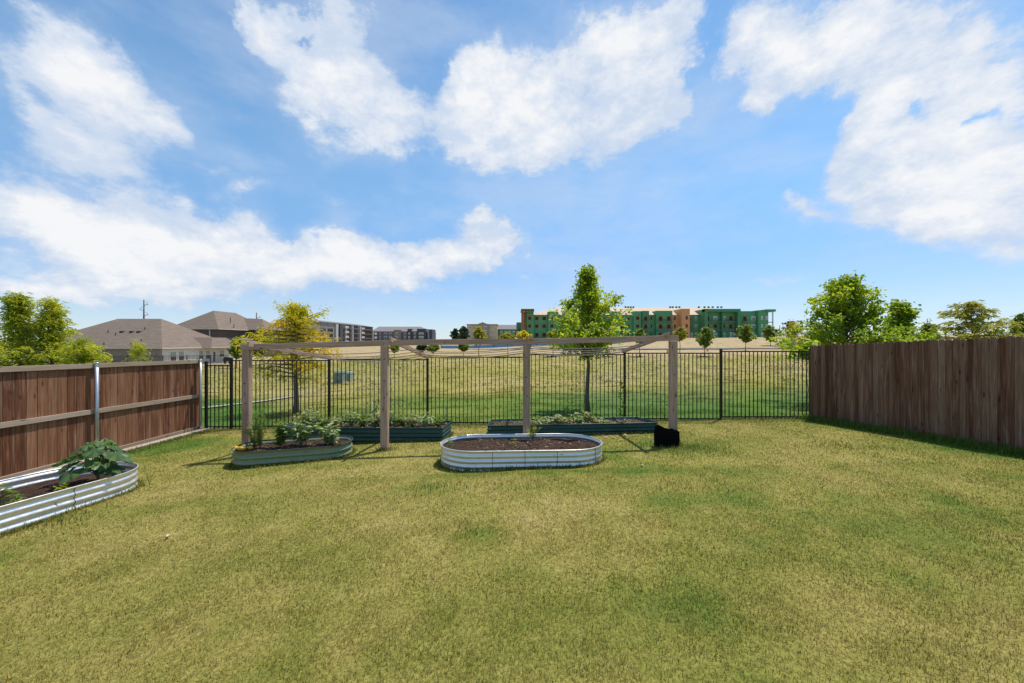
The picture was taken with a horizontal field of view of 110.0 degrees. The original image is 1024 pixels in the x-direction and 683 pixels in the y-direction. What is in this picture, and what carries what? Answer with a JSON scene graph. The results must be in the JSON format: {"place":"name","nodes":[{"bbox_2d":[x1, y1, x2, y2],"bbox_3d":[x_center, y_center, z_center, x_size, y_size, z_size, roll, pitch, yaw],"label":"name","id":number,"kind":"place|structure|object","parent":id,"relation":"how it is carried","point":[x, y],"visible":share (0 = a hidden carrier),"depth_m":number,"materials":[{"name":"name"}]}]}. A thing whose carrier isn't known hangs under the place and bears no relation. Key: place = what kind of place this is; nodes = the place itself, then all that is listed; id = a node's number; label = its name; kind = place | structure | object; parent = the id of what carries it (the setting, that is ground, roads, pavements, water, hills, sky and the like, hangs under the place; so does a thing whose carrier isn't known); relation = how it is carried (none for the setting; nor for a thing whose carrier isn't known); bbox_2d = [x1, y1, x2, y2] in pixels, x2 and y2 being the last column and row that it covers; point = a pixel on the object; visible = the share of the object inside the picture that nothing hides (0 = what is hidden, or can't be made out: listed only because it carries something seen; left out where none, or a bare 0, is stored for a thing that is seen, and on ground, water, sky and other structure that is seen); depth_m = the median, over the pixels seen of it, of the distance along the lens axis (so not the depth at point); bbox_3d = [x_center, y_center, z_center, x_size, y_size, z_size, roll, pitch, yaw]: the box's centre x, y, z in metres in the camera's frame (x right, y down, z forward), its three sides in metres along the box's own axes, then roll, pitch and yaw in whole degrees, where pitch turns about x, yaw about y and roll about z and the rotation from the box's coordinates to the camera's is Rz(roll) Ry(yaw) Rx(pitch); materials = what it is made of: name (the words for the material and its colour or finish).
{"place":"outdoors","nodes":[
{"label":"outdoors","id":0,"kind":"place"},
{"bbox_2d":[202,395,293,407],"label":"path","id":1,"kind":"structure","parent":0,"point":[252,401],"depth_m":16.69,"materials":[{"name":"concrete"}]},
{"bbox_2d":[0,336,1023,682],"bbox_3d":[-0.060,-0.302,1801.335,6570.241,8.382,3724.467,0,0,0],"label":"ground","id":2,"kind":"structure","parent":0,"point":[754,348],"depth_m":3.03,"materials":[{"name":"green plant"}]},
{"bbox_2d":[0,291,87,365],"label":"tree","id":3,"kind":"object","parent":2,"relation":"on","point":[17,326],"visible":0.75,"depth_m":11.86,"materials":[{"name":"green plant"}]},
{"bbox_2d":[0,296,103,366],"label":"tree","id":4,"kind":"object","parent":2,"relation":"on","point":[55,331],"visible":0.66,"depth_m":12.11,"materials":[{"name":"green plant"}]},
{"bbox_2d":[0,462,138,535],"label":"raised bed","id":5,"kind":"object","parent":2,"relation":"on","point":[18,514],"visible":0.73,"depth_m":4.41,"materials":[{"name":"metal"}]},
{"bbox_2d":[0,472,124,504],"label":"soil","id":6,"kind":"structure","parent":5,"relation":"in","point":[38,488],"depth_m":4.71,"materials":[{"name":"brown soil"}]},
{"bbox_2d":[0,483,19,505],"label":"seedling","id":7,"kind":"object","parent":6,"relation":"on","point":[8,492],"visible":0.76,"depth_m":4.05,"materials":[{"name":"green plant"}]},
{"bbox_2d":[5,493,27,503],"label":"seedling","id":8,"kind":"object","parent":6,"relation":"on","point":[17,498],"visible":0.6,"depth_m":3.97,"materials":[{"name":"green plant"}]},
{"bbox_2d":[53,483,70,489],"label":"seedling","id":9,"kind":"object","parent":6,"relation":"on","point":[64,486],"visible":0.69,"depth_m":4.48,"materials":[{"name":"green plant"}]},
{"bbox_2d":[52,438,134,484],"bbox_3d":[-5.662,1.641,4.846,0.832,0.633,0.667,0,0,-27],"label":"squash plant","id":10,"kind":"object","parent":6,"relation":"on","point":[104,467],"visible":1,"depth_m":4.75,"materials":[{"name":"green plant"}]},
{"bbox_2d":[49,336,112,364],"bbox_3d":[-13.865,1.198,11.586,1.764,2.792,1.704,0,0,0],"label":"tree","id":11,"kind":"object","parent":2,"relation":"on","point":[87,352],"visible":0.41,"depth_m":11.45,"materials":[{"name":"green plant"}]},
{"bbox_2d":[0,359,202,479],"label":"wooden fence","id":12,"kind":"object","parent":2,"relation":"on","point":[50,415],"visible":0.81,"depth_m":6.82,"materials":[{"name":"brown wood"}]},
{"bbox_2d":[17,427,212,476],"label":"kerb","id":13,"kind":"structure","parent":2,"relation":"on","point":[149,443],"depth_m":7.74,"materials":[{"name":"concrete"}]},
{"bbox_2d":[22,319,232,364],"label":"house","id":14,"kind":"structure","parent":2,"relation":"on","point":[160,338],"depth_m":58.55,"materials":[{"name":"brown brick"}]},
{"bbox_2d":[170,351,176,360],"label":"window","id":15,"kind":"structure","parent":14,"relation":"in","point":[173,354],"depth_m":56.83,"materials":[{"name":"grey glass"}]},
{"bbox_2d":[178,351,184,359],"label":"window","id":16,"kind":"structure","parent":14,"relation":"in","point":[181,354],"depth_m":58.20,"materials":[{"name":"grey glass"}]},
{"bbox_2d":[198,350,203,359],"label":"window","id":17,"kind":"structure","parent":14,"relation":"in","point":[201,352],"depth_m":61.93,"materials":[{"name":"grey glass"}]},
{"bbox_2d":[219,350,224,356],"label":"window","id":18,"kind":"structure","parent":14,"relation":"in","point":[221,352],"depth_m":66.42,"materials":[{"name":"grey glass"}]},
{"bbox_2d":[121,339,153,361],"bbox_3d":[-41.789,1.657,39.970,2.392,3.959,2.503,0,0,0],"label":"young tree","id":19,"kind":"object","parent":2,"relation":"on","point":[134,352],"visible":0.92,"depth_m":39.87,"materials":[{"name":"green plant"}]},
{"bbox_2d":[139,300,147,318],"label":"utility pole","id":20,"kind":"object","parent":2,"relation":"on","point":[144,315],"visible":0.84,"depth_m":149.96,"materials":[{"name":"grey metal"}]},
{"bbox_2d":[138,459,158,484],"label":"wild grass","id":21,"kind":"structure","parent":2,"relation":"on","point":[147,474],"depth_m":5.22,"materials":[{"name":"green plant"}]},
{"bbox_2d":[109,355,230,367],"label":"iron fence","id":22,"kind":"object","parent":2,"relation":"on","point":[129,357],"visible":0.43,"depth_m":50.70,"materials":[{"name":"black metal"}]},
{"bbox_2d":[177,311,283,355],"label":"house","id":23,"kind":"structure","parent":2,"relation":"on","point":[221,324],"depth_m":84.59,"materials":[{"name":"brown brick"}]},
{"bbox_2d":[227,336,243,367],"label":"young tree","id":24,"kind":"object","parent":2,"relation":"on","point":[237,355],"visible":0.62,"depth_m":49.69,"materials":[{"name":"green plant"}]},
{"bbox_2d":[230,299,347,413],"bbox_3d":[-7.673,0.567,12.475,3.416,4.108,3.189,0,0,-33],"label":"tree","id":25,"kind":"object","parent":2,"relation":"on","point":[298,319],"visible":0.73,"depth_m":12.28,"materials":[{"name":"yellow plant"}]},
{"bbox_2d":[231,435,352,467],"bbox_3d":[-3.870,2.026,6.405,1.901,0.432,0.783,0,0,-15],"label":"raised bed","id":26,"kind":"object","parent":2,"relation":"on","point":[253,458],"visible":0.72,"depth_m":6.08,"materials":[{"name":"metal"}]},
{"bbox_2d":[237,439,348,455],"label":"soil","id":27,"kind":"structure","parent":26,"relation":"in","point":[273,445],"depth_m":6.46,"materials":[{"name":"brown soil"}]},
{"bbox_2d":[236,446,246,450],"bbox_3d":[-4.651,1.844,6.170,0.188,0.089,0.104,0,0,0],"label":"squash","id":28,"kind":"object","parent":27,"relation":"on","point":[240,448],"visible":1,"depth_m":6.14,"materials":[{"name":"yellow food"}]},
{"bbox_2d":[243,425,267,445],"bbox_3d":[-4.622,1.688,6.451,0.390,0.426,0.315,0,0,-6],"label":"feathery plant","id":29,"kind":"object","parent":27,"relation":"on","point":[251,438],"visible":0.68,"depth_m":6.41,"materials":[{"name":"green plant"}]},
{"bbox_2d":[248,407,273,448],"bbox_3d":[-4.430,1.524,6.273,0.406,0.753,0.348,0,0,0],"label":"feathery plant","id":30,"kind":"object","parent":27,"relation":"on","point":[260,437],"visible":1,"depth_m":6.25,"materials":[{"name":"green plant"}]},
{"bbox_2d":[270,421,288,447],"bbox_3d":[-4.084,1.649,6.316,0.301,0.504,0.380,0,0,0],"label":"pepper plant","id":31,"kind":"object","parent":27,"relation":"on","point":[280,438],"visible":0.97,"depth_m":6.29,"materials":[{"name":"green plant"}]},
{"bbox_2d":[282,420,317,445],"bbox_3d":[-3.778,1.667,6.399,0.528,0.467,0.452,0,0,18],"label":"pepper plant","id":32,"kind":"object","parent":27,"relation":"on","point":[301,435],"visible":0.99,"depth_m":6.38,"materials":[{"name":"green plant"}]},
{"bbox_2d":[311,422,340,444],"bbox_3d":[-3.362,1.689,6.481,0.485,0.424,0.471,0,0,-22],"label":"pepper plant","id":33,"kind":"object","parent":27,"relation":"on","point":[329,437],"visible":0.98,"depth_m":6.44,"materials":[{"name":"green plant"}]},
{"bbox_2d":[281,319,376,342],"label":"apartment building","id":34,"kind":"structure","parent":2,"relation":"on","point":[347,332],"depth_m":206.15,"materials":[{"name":"beige paint"}]},
{"bbox_2d":[334,371,347,383],"bbox_3d":[-12.143,2.557,25.350,0.692,0.936,0.800,0,0,0],"label":"utility box","id":35,"kind":"object","parent":2,"relation":"on","point":[339,377],"visible":0.72,"depth_m":25.00,"materials":[{"name":"metal"}]},
{"bbox_2d":[347,371,354,381],"bbox_3d":[-12.016,2.617,26.350,0.603,0.814,0.800,0,0,0],"label":"utility box","id":36,"kind":"object","parent":2,"relation":"on","point":[351,375],"visible":0.37,"depth_m":26.13,"materials":[{"name":"metal"}]},
{"bbox_2d":[278,420,451,442],"bbox_3d":[-3.130,1.993,7.775,3.548,0.436,0.802,0,0,0],"label":"raised bed","id":37,"kind":"object","parent":2,"relation":"on","point":[364,435],"visible":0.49,"depth_m":7.40,"materials":[{"name":"metal"}]},
{"bbox_2d":[287,423,447,427],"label":"straw mulch","id":38,"kind":"object","parent":37,"relation":"in","point":[290,426],"visible":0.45,"depth_m":7.75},
{"bbox_2d":[292,411,313,423],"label":"leafy plant","id":39,"kind":"object","parent":38,"relation":"on","point":[299,418],"visible":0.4,"depth_m":7.78,"materials":[{"name":"green plant"}]},
{"bbox_2d":[298,407,321,427],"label":"leafy plant","id":40,"kind":"object","parent":38,"relation":"on","point":[309,420],"visible":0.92,"depth_m":7.58,"materials":[{"name":"green plant"}]},
{"bbox_2d":[315,416,332,427],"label":"leafy plant","id":41,"kind":"object","parent":38,"relation":"on","point":[322,423],"visible":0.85,"depth_m":7.58,"materials":[{"name":"green plant"}]},
{"bbox_2d":[328,412,347,426],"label":"leafy plant","id":42,"kind":"object","parent":38,"relation":"on","point":[335,421],"visible":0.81,"depth_m":7.67,"materials":[{"name":"green plant"}]},
{"bbox_2d":[342,409,359,426],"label":"leafy plant","id":43,"kind":"object","parent":38,"relation":"on","point":[351,422],"visible":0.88,"depth_m":7.77,"materials":[{"name":"green plant"}]},
{"bbox_2d":[349,414,369,427],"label":"leafy plant","id":44,"kind":"object","parent":38,"relation":"on","point":[362,423],"visible":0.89,"depth_m":7.69,"materials":[{"name":"green plant"}]},
{"bbox_2d":[368,410,379,426],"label":"leafy plant","id":45,"kind":"object","parent":38,"relation":"on","point":[374,421],"visible":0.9,"depth_m":7.71,"materials":[{"name":"green plant"}]},
{"bbox_2d":[371,404,379,412],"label":"bean stake plant","id":46,"kind":"object","parent":38,"relation":"on","point":[375,410],"visible":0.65,"depth_m":7.97,"materials":[{"name":"green plant"}]},
{"bbox_2d":[374,411,397,425],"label":"leafy plant","id":47,"kind":"object","parent":38,"relation":"on","point":[390,420],"visible":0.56,"depth_m":7.78,"materials":[{"name":"green plant"}]},
{"bbox_2d":[393,414,408,425],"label":"leafy plant","id":48,"kind":"object","parent":38,"relation":"on","point":[401,421],"visible":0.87,"depth_m":7.83,"materials":[{"name":"green plant"}]},
{"bbox_2d":[402,414,422,426],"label":"leafy plant","id":49,"kind":"object","parent":38,"relation":"on","point":[412,420],"visible":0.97,"depth_m":7.66,"materials":[{"name":"green plant"}]},
{"bbox_2d":[413,412,434,426],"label":"leafy plant","id":50,"kind":"object","parent":38,"relation":"on","point":[427,422],"visible":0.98,"depth_m":7.75,"materials":[{"name":"green plant"}]},
{"bbox_2d":[429,414,446,426],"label":"leafy plant","id":51,"kind":"object","parent":38,"relation":"on","point":[438,421],"visible":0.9,"depth_m":7.84,"materials":[{"name":"green plant"}]},
{"bbox_2d":[389,346,399,353],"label":"shrub","id":52,"kind":"object","parent":2,"relation":"on","point":[394,348],"visible":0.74,"depth_m":49.71,"materials":[{"name":"green plant"}]},
{"bbox_2d":[373,327,435,340],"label":"apartment building","id":53,"kind":"structure","parent":2,"relation":"on","point":[406,333],"depth_m":257.00,"materials":[{"name":"stone"}]},
{"bbox_2d":[3,354,808,425],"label":"field grass","id":54,"kind":"structure","parent":2,"relation":"on","point":[545,394],"depth_m":18.77,"materials":[{"name":"plant"}]},
{"bbox_2d":[415,345,426,351],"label":"shrub","id":55,"kind":"object","parent":2,"relation":"on","point":[420,347],"visible":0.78,"depth_m":55.59,"materials":[{"name":"green plant"}]},
{"bbox_2d":[424,345,440,352],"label":"shrub","id":56,"kind":"object","parent":2,"relation":"on","point":[432,348],"visible":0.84,"depth_m":55.49,"materials":[{"name":"green plant"}]},
{"bbox_2d":[449,328,458,338],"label":"young tree","id":57,"kind":"object","parent":2,"relation":"on","point":[454,334],"visible":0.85,"depth_m":179.01,"materials":[{"name":"green plant"}]},
{"bbox_2d":[240,332,678,450],"bbox_3d":[-0.981,1.030,7.870,8.214,2.407,2.575,0,0,0],"label":"pergola","id":58,"kind":"object","parent":2,"relation":"on","point":[384,345],"visible":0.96,"depth_m":6.71,"materials":[{"name":"wood"}]},
{"bbox_2d":[457,345,468,355],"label":"shrub","id":59,"kind":"object","parent":2,"relation":"on","point":[463,348],"visible":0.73,"depth_m":55.58,"materials":[{"name":"green plant"}]},
{"bbox_2d":[457,326,469,338],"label":"young tree","id":60,"kind":"object","parent":2,"relation":"on","point":[463,331],"visible":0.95,"depth_m":175.23,"materials":[{"name":"green plant"}]},
{"bbox_2d":[472,325,487,356],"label":"young tree","id":61,"kind":"object","parent":2,"relation":"on","point":[478,333],"visible":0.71,"depth_m":49.64,"materials":[{"name":"green plant"}]},
{"bbox_2d":[466,322,497,338],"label":"apartment building","id":62,"kind":"structure","parent":2,"relation":"on","point":[491,331],"depth_m":228.00,"materials":[{"name":"beige paint"}]},
{"bbox_2d":[498,332,514,338],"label":"young tree","id":63,"kind":"object","parent":2,"relation":"on","point":[506,335],"visible":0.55,"depth_m":49.70,"materials":[{"name":"green plant"}]},
{"bbox_2d":[204,349,809,429],"bbox_3d":[-0.092,1.277,9.220,15.604,2.188,0.062,0,0,0],"label":"iron fence","id":64,"kind":"object","parent":2,"relation":"on","point":[720,353],"visible":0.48,"depth_m":9.21,"materials":[{"name":"black metal"}]},
{"bbox_2d":[498,325,515,338],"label":"apartment building","id":65,"kind":"structure","parent":2,"relation":"on","point":[503,329],"depth_m":236.00,"materials":[{"name":"white paint"}]},
{"bbox_2d":[516,322,520,337],"bbox_3d":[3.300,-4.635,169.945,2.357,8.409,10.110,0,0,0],"label":"apartment building","id":66,"kind":"structure","parent":2,"relation":"on","point":[518,325],"depth_m":165.00,"materials":[{"name":"green"}]},
{"bbox_2d":[440,433,602,470],"bbox_3d":[0.160,1.849,5.870,2.631,0.494,1.271,0,0,0],"label":"raised bed","id":67,"kind":"object","parent":2,"relation":"on","point":[462,460],"visible":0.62,"depth_m":5.32,"materials":[{"name":"metal"}]},
{"bbox_2d":[439,437,598,454],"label":"soil","id":68,"kind":"structure","parent":67,"relation":"in","point":[574,445],"depth_m":5.85,"materials":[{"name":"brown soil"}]},
{"bbox_2d":[527,422,537,439],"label":"feathery plant","id":69,"kind":"object","parent":68,"relation":"on","point":[531,432],"visible":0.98,"depth_m":6.29,"materials":[{"name":"green plant"}]},
{"bbox_2d":[516,330,531,344],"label":"young tree","id":70,"kind":"object","parent":2,"relation":"on","point":[523,334],"visible":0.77,"depth_m":49.60,"materials":[{"name":"yellow plant"}]},
{"bbox_2d":[441,342,626,347],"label":"construction fence","id":71,"kind":"object","parent":2,"relation":"on","point":[482,346],"visible":0.12,"depth_m":99.71,"materials":[{"name":"blue"}]},
{"bbox_2d":[546,329,559,344],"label":"young tree","id":72,"kind":"object","parent":2,"relation":"on","point":[551,335],"visible":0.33,"depth_m":49.62,"materials":[{"name":"green plant"}]},
{"bbox_2d":[487,417,657,434],"bbox_3d":[1.294,1.947,7.961,3.695,0.411,0.675,0,0,-3],"label":"raised bed","id":73,"kind":"object","parent":2,"relation":"on","point":[613,428],"visible":0.56,"depth_m":7.66,"materials":[{"name":"metal"}]},
{"bbox_2d":[490,419,644,424],"bbox_3d":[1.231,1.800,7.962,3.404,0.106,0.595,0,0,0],"label":"straw mulch","id":74,"kind":"object","parent":73,"relation":"in","point":[574,422],"visible":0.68,"depth_m":7.93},
{"bbox_2d":[530,416,543,424],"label":"leafy plant","id":75,"kind":"object","parent":74,"relation":"on","point":[536,421],"visible":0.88,"depth_m":7.82,"materials":[{"name":"green plant"}]},
{"bbox_2d":[535,416,555,422],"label":"leafy plant","id":76,"kind":"object","parent":74,"relation":"on","point":[547,420],"visible":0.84,"depth_m":7.99,"materials":[{"name":"green plant"}]},
{"bbox_2d":[552,413,563,422],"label":"leafy plant","id":77,"kind":"object","parent":74,"relation":"on","point":[556,417],"visible":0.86,"depth_m":7.91,"materials":[{"name":"green plant"}]},
{"bbox_2d":[560,416,573,423],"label":"leafy plant","id":78,"kind":"object","parent":74,"relation":"on","point":[568,420],"visible":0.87,"depth_m":7.90,"materials":[{"name":"green plant"}]},
{"bbox_2d":[568,412,584,422],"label":"leafy plant","id":79,"kind":"object","parent":74,"relation":"on","point":[578,418],"visible":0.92,"depth_m":7.89,"materials":[{"name":"green plant"}]},
{"bbox_2d":[581,410,593,422],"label":"leafy plant","id":80,"kind":"object","parent":74,"relation":"on","point":[588,416],"visible":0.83,"depth_m":8.01,"materials":[{"name":"green plant"}]},
{"bbox_2d":[590,417,608,422],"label":"leafy plant","id":81,"kind":"object","parent":74,"relation":"on","point":[601,420],"visible":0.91,"depth_m":7.85,"materials":[{"name":"green plant"}]},
{"bbox_2d":[547,263,634,411],"bbox_3d":[2.443,-0.094,11.767,2.760,5.116,3.187,0,0,34],"label":"maple tree","id":82,"kind":"object","parent":2,"relation":"on","point":[588,304],"visible":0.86,"depth_m":11.74,"materials":[{"name":"green plant"}]},
{"bbox_2d":[606,380,624,416],"bbox_3d":[2.637,1.548,9.154,0.521,1.131,0.187,0,0,0],"label":"climbing vine","id":83,"kind":"object","parent":2,"relation":"on","point":[622,387],"visible":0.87,"depth_m":9.15,"materials":[{"name":"green plant"}]},
{"bbox_2d":[633,328,646,355],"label":"young tree","id":84,"kind":"object","parent":2,"relation":"on","point":[639,332],"visible":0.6,"depth_m":49.67,"materials":[{"name":"green plant"}]},
{"bbox_2d":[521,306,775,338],"bbox_3d":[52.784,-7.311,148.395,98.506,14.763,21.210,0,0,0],"label":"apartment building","id":85,"kind":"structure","parent":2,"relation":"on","point":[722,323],"depth_m":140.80,"materials":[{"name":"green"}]},
{"bbox_2d":[654,424,679,446],"bbox_3d":[2.814,1.726,6.523,0.457,0.394,0.212,0,0,0],"label":"grow bag","id":86,"kind":"object","parent":2,"relation":"on","point":[666,436],"visible":0.91,"depth_m":6.44,"materials":[{"name":"black fabric"}]},
{"bbox_2d":[672,326,687,352],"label":"young tree","id":87,"kind":"object","parent":2,"relation":"on","point":[680,332],"visible":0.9,"depth_m":61.66,"materials":[{"name":"green plant"}]},
{"bbox_2d":[694,326,715,352],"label":"young tree","id":88,"kind":"object","parent":2,"relation":"on","point":[706,336],"visible":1,"depth_m":49.70,"materials":[{"name":"green plant"}]},
{"bbox_2d":[734,324,756,350],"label":"young tree","id":89,"kind":"object","parent":2,"relation":"on","point":[746,332],"visible":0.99,"depth_m":73.69,"materials":[{"name":"green plant"}]},
{"bbox_2d":[761,325,777,345],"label":"young tree","id":90,"kind":"object","parent":2,"relation":"on","point":[769,331],"visible":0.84,"depth_m":91.54,"materials":[{"name":"green plant"}]},
{"bbox_2d":[781,321,797,340],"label":"young tree","id":91,"kind":"object","parent":2,"relation":"on","point":[787,323],"visible":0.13,"depth_m":94.89,"materials":[{"name":"green plant"}]},
{"bbox_2d":[773,319,807,348],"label":"young tree","id":92,"kind":"object","parent":2,"relation":"on","point":[791,325],"visible":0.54,"depth_m":45.95,"materials":[{"name":"green plant"}]},
{"bbox_2d":[788,340,820,408],"bbox_3d":[9.038,1.075,10.977,0.803,2.254,0.743,0,0,0],"label":"maple shrub","id":93,"kind":"object","parent":2,"relation":"on","point":[804,346],"visible":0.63,"depth_m":10.99,"materials":[{"name":"green plant"}]},
{"bbox_2d":[767,270,923,363],"bbox_3d":[11.541,-0.046,12.065,4.722,4.695,3.859,0,0,28],"label":"maple tree","id":94,"kind":"object","parent":2,"relation":"on","point":[846,300],"visible":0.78,"depth_m":11.85,"materials":[{"name":"green plant"}]},
{"bbox_2d":[859,299,944,342],"bbox_3d":[13.530,0.416,12.657,3.347,3.850,2.968,0,0,-44],"label":"maple tree","id":95,"kind":"object","parent":2,"relation":"on","point":[904,313],"visible":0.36,"depth_m":12.31,"materials":[{"name":"green plant"}]},
{"bbox_2d":[809,336,1023,450],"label":"wooden fence","id":96,"kind":"object","parent":2,"relation":"on","point":[970,388],"visible":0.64,"depth_m":6.79,"materials":[{"name":"brown wood"}]},
{"bbox_2d":[914,322,940,339],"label":"young tree","id":97,"kind":"object","parent":2,"relation":"on","point":[926,326],"visible":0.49,"depth_m":59.80,"materials":[{"name":"green plant"}]},
{"bbox_2d":[917,300,1023,339],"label":"cypress tree","id":98,"kind":"object","parent":2,"relation":"on","point":[974,327],"visible":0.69,"depth_m":16.77,"materials":[{"name":"green plant"}]},
{"bbox_2d":[999,312,1023,335],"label":"oak tree","id":99,"kind":"object","parent":2,"relation":"on","point":[1019,317],"visible":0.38,"depth_m":24.00,"materials":[{"name":"green plant"}]},
{"bbox_2d":[0,0,1023,339],"label":"sky","id":100,"kind":"structure","parent":0,"point":[442,166],"materials":[{"name":"blue"}]},
{"bbox_2d":[473,347,778,348],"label":"road","id":101,"kind":"structure","parent":0,"point":[642,348],"depth_m":84.57,"materials":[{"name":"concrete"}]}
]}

